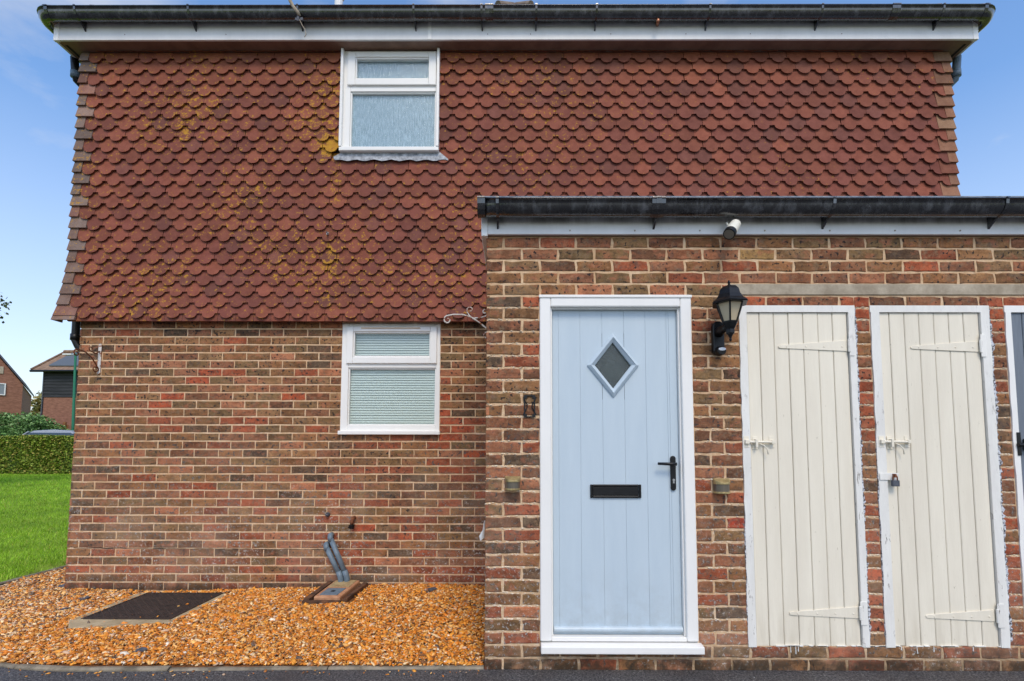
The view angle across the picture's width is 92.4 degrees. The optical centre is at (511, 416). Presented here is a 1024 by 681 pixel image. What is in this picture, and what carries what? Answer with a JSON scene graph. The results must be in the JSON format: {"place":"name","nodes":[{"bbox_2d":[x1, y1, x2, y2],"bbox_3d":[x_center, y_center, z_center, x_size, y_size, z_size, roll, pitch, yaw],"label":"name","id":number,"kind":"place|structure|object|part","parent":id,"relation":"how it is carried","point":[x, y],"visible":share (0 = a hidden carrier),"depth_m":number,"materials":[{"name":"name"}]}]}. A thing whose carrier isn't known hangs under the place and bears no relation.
{"place":"outdoors","nodes":[
{"label":"outdoors","id":0,"kind":"place"},
{"bbox_2d":[0,473,71,581],"bbox_3d":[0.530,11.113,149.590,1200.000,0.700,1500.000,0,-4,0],"label":"ground","id":1,"kind":"structure","parent":0,"point":[44,568],"depth_m":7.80,"materials":[{"name":"plant"}]},
{"bbox_2d":[0,295,11,322],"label":"tree","id":2,"kind":"object","parent":1,"relation":"on","point":[4,303],"visible":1,"depth_m":13.28,"materials":[{"name":"green plant"}]},
{"bbox_2d":[0,354,33,426],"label":"house","id":3,"kind":"structure","parent":1,"relation":"on","point":[15,396],"depth_m":27.99,"materials":[{"name":"brick"}]},
{"bbox_2d":[0,383,5,394],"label":"window","id":4,"kind":"structure","parent":3,"relation":"in","point":[2,385],"depth_m":27.72,"materials":[{"name":"white plastic"}]},
{"bbox_2d":[0,565,65,585],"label":"lawn edging","id":5,"kind":"object","parent":1,"relation":"on","point":[11,580],"visible":0.11,"depth_m":4.91,"materials":[{"name":"concrete"}]},
{"bbox_2d":[0,411,67,435],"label":"shrub","id":6,"kind":"object","parent":1,"relation":"on","point":[23,424],"visible":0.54,"depth_m":21.75,"materials":[{"name":"green plant"}]},
{"bbox_2d":[30,390,41,415],"bbox_3d":[-37.435,0.285,40.217,5.171,5.975,3.408,0,-4,0],"label":"tree","id":7,"kind":"object","parent":1,"relation":"on","point":[36,406],"visible":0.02,"depth_m":39.35,"materials":[{"name":"green plant"}]},
{"bbox_2d":[0,434,73,473],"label":"hedge","id":8,"kind":"object","parent":1,"relation":"on","point":[37,454],"visible":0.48,"depth_m":17.91,"materials":[{"name":"green plant"}]},
{"bbox_2d":[22,430,74,435],"bbox_3d":[-19.376,1.365,20.724,4.200,1.616,1.770,0,-4,0],"label":"parked car","id":9,"kind":"object","parent":1,"relation":"on","point":[56,432],"visible":0.16,"depth_m":20.13,"materials":[{"name":"silver metal"}]},
{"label":"windows","id":10,"kind":"part","parent":9,"relation":"part of","materials":[{"name":"black glass"}]},
{"bbox_2d":[29,350,78,429],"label":"house","id":11,"kind":"structure","parent":1,"relation":"on","point":[57,370],"depth_m":25.21,"materials":[{"name":"brick"}]},
{"bbox_2d":[62,353,76,429],"bbox_3d":[-20.675,-0.302,22.897,0.722,5.404,0.262,0,-4,0],"label":"street lamp","id":12,"kind":"object","parent":1,"relation":"on","point":[74,393],"visible":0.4,"depth_m":22.96,"materials":[{"name":"green metal"}]},
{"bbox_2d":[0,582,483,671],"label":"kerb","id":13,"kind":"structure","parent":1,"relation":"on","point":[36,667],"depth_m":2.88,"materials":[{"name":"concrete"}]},
{"bbox_2d":[0,567,484,679],"bbox_3d":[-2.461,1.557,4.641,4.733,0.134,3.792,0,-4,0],"label":"gravel","id":14,"kind":"structure","parent":1,"relation":"on","point":[24,613],"depth_m":3.44,"materials":[{"name":"orange gravel"}]},
{"bbox_2d":[133,647,147,651],"bbox_3d":[-2.334,1.466,3.083,0.078,0.021,0.048,-1,-4,21],"label":"slate chip","id":15,"kind":"object","parent":14,"relation":"on","point":[141,649],"visible":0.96,"depth_m":3.08,"materials":[{"name":"grey stone"}]},
{"bbox_2d":[68,592,225,629],"bbox_3d":[-2.888,1.544,3.910,0.820,0.052,0.859,0,-4,0],"label":"manhole cover","id":16,"kind":"object","parent":14,"relation":"on","point":[143,608],"visible":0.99,"depth_m":3.87,"materials":[{"name":"metal"}]},
{"bbox_2d":[302,580,367,603],"bbox_3d":[-1.495,1.514,4.188,0.414,0.135,0.450,0,-4,0],"label":"drain gully","id":17,"kind":"object","parent":14,"relation":"on","point":[332,591],"visible":0.69,"depth_m":4.13,"materials":[{"name":"concrete"}]},
{"bbox_2d":[37,0,995,591],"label":"house","id":18,"kind":"structure","parent":1,"relation":"on","point":[271,384],"depth_m":4.60,"materials":[{"name":"brick"}]},
{"bbox_2d":[73,344,101,373],"bbox_3d":[-3.845,-0.549,4.438,0.028,0.285,0.277,0,-4,0],"label":"scroll bracket","id":19,"kind":"object","parent":18,"relation":"attached to","point":[97,367],"visible":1,"depth_m":4.54,"materials":[{"name":"white metal"}]},
{"bbox_2d":[288,0,305,36],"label":"aerial cable","id":20,"kind":"object","parent":18,"relation":"attached to","point":[298,19],"visible":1,"depth_m":4.45,"materials":[{"name":"plastic"}]},
{"bbox_2d":[323,541,343,581],"bbox_3d":[-1.597,1.319,4.400,0.204,0.391,0.086,0,-4,6],"label":"waste pipe","id":21,"kind":"object","parent":18,"relation":"attached to","point":[336,568],"visible":0.87,"depth_m":4.37,"materials":[{"name":"grey plastic"}]},
{"bbox_2d":[327,532,349,581],"bbox_3d":[-1.555,1.277,4.405,0.223,0.466,0.080,0,-4,5],"label":"waste pipe","id":22,"kind":"object","parent":18,"relation":"attached to","point":[342,566],"visible":0.9,"depth_m":4.38,"materials":[{"name":"grey plastic"}]},
{"bbox_2d":[348,516,355,528],"bbox_3d":[-1.446,0.954,4.435,0.057,0.110,0.076,0,-4,0],"label":"pipe stub","id":23,"kind":"object","parent":18,"relation":"attached to","point":[351,525],"visible":1,"depth_m":4.41,"materials":[{"name":"metal"}]},
{"bbox_2d":[338,48,439,152],"bbox_3d":[-1.160,-3.008,4.694,0.940,1.016,0.111,0,-4,0],"label":"window","id":24,"kind":"structure","parent":18,"relation":"in","point":[390,100],"depth_m":4.70,"materials":[{"name":"plastic"}]},
{"bbox_2d":[338,324,440,434],"bbox_3d":[-1.127,-0.351,4.595,0.936,1.040,0.157,0,-4,0],"label":"window","id":25,"kind":"structure","parent":18,"relation":"in","point":[390,375],"depth_m":4.58,"materials":[{"name":"plastic"}]},
{"bbox_2d":[0,667,1023,680],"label":"driveway","id":26,"kind":"structure","parent":0,"point":[557,675],"depth_m":2.81,"materials":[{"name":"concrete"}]},
{"bbox_2d":[477,196,1023,670],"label":"outbuilding","id":27,"kind":"structure","parent":26,"relation":"on","point":[875,344],"depth_m":2.98,"materials":[{"name":"brick"}]},
{"bbox_2d":[443,307,486,337],"bbox_3d":[-0.362,-0.785,4.064,0.412,0.272,0.028,0,-4,0],"label":"scroll bracket","id":28,"kind":"object","parent":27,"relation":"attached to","point":[474,318],"visible":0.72,"depth_m":4.06,"materials":[{"name":"white metal"}]},
{"bbox_2d":[479,521,484,540],"bbox_3d":[-0.173,0.683,2.947,0.020,0.120,0.048,-3,-5,43],"label":"plastic scrap","id":29,"kind":"object","parent":27,"relation":"attached to","point":[481,536],"visible":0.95,"depth_m":2.95,"materials":[{"name":"white plastic"}]},
{"bbox_2d":[505,476,519,490],"bbox_3d":[0.005,0.396,2.922,0.093,0.082,0.069,0,-4,0],"label":"step light","id":30,"kind":"object","parent":27,"relation":"attached to","point":[512,483],"visible":1,"depth_m":2.90,"materials":[{"name":"beige metal"}]},
{"bbox_2d":[523,395,535,416],"bbox_3d":[0.107,-0.065,2.984,0.083,0.136,0.008,0,-4,0],"label":"plate frame","id":31,"kind":"object","parent":27,"relation":"attached to","point":[524,414],"visible":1,"depth_m":2.98,"materials":[{"name":"black metal"}]},
{"bbox_2d":[539,295,704,654],"bbox_3d":[0.641,0.316,2.983,0.954,2.134,0.147,0,-4,0],"label":"front door","id":32,"kind":"structure","parent":27,"relation":"in","point":[618,550],"depth_m":2.99,"materials":[{"name":"plastic"}]},
{"bbox_2d":[713,478,729,493],"bbox_3d":[1.253,0.411,2.917,0.098,0.088,0.069,0,-4,0],"label":"step light","id":33,"kind":"object","parent":27,"relation":"attached to","point":[721,485],"visible":1,"depth_m":2.90,"materials":[{"name":"beige metal"}]},
{"bbox_2d":[711,280,747,355],"bbox_3d":[1.280,-0.588,2.887,0.193,0.427,0.251,-1,-4,19],"label":"wall lantern","id":34,"kind":"object","parent":27,"relation":"attached to","point":[729,302],"depth_m":2.85,"materials":[{"name":"black metal"}]},
{"bbox_2d":[723,219,740,239],"bbox_3d":[1.333,-1.133,2.959,0.083,0.152,0.175,-3,-5,42],"label":"security camera","id":35,"kind":"object","parent":27,"relation":"attached to","point":[731,230],"visible":1,"depth_m":2.92,"materials":[{"name":"beige plastic"}]},
{"bbox_2d":[738,305,869,647],"bbox_3d":[1.749,0.336,2.983,0.717,2.046,0.105,0,-4,0],"label":"store door","id":36,"kind":"structure","parent":27,"relation":"in","point":[806,565],"depth_m":2.96,"materials":[{"name":"white paint"}]},
{"bbox_2d":[869,305,1009,647],"bbox_3d":[2.565,0.337,2.978,0.733,2.046,0.110,0,-4,0],"label":"store door","id":37,"kind":"structure","parent":27,"relation":"in","point":[942,538],"depth_m":2.96,"materials":[{"name":"white paint"}]},
{"bbox_2d":[891,475,899,485],"bbox_3d":[2.286,0.379,2.927,0.040,0.070,0.020,0,-4,0],"label":"padlock","id":38,"kind":"object","parent":37,"relation":"hanging from","point":[895,482],"visible":1,"depth_m":2.92,"materials":[{"name":"metal"}]},
{"bbox_2d":[1003,306,1023,608],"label":"store door","id":39,"kind":"structure","parent":27,"relation":"in","point":[1013,315],"depth_m":2.98,"materials":[{"name":"plastic"}]},
{"bbox_2d":[0,0,1023,409],"label":"sky","id":40,"kind":"structure","parent":0,"point":[38,96],"materials":[{"name":"blue"}]}
]}

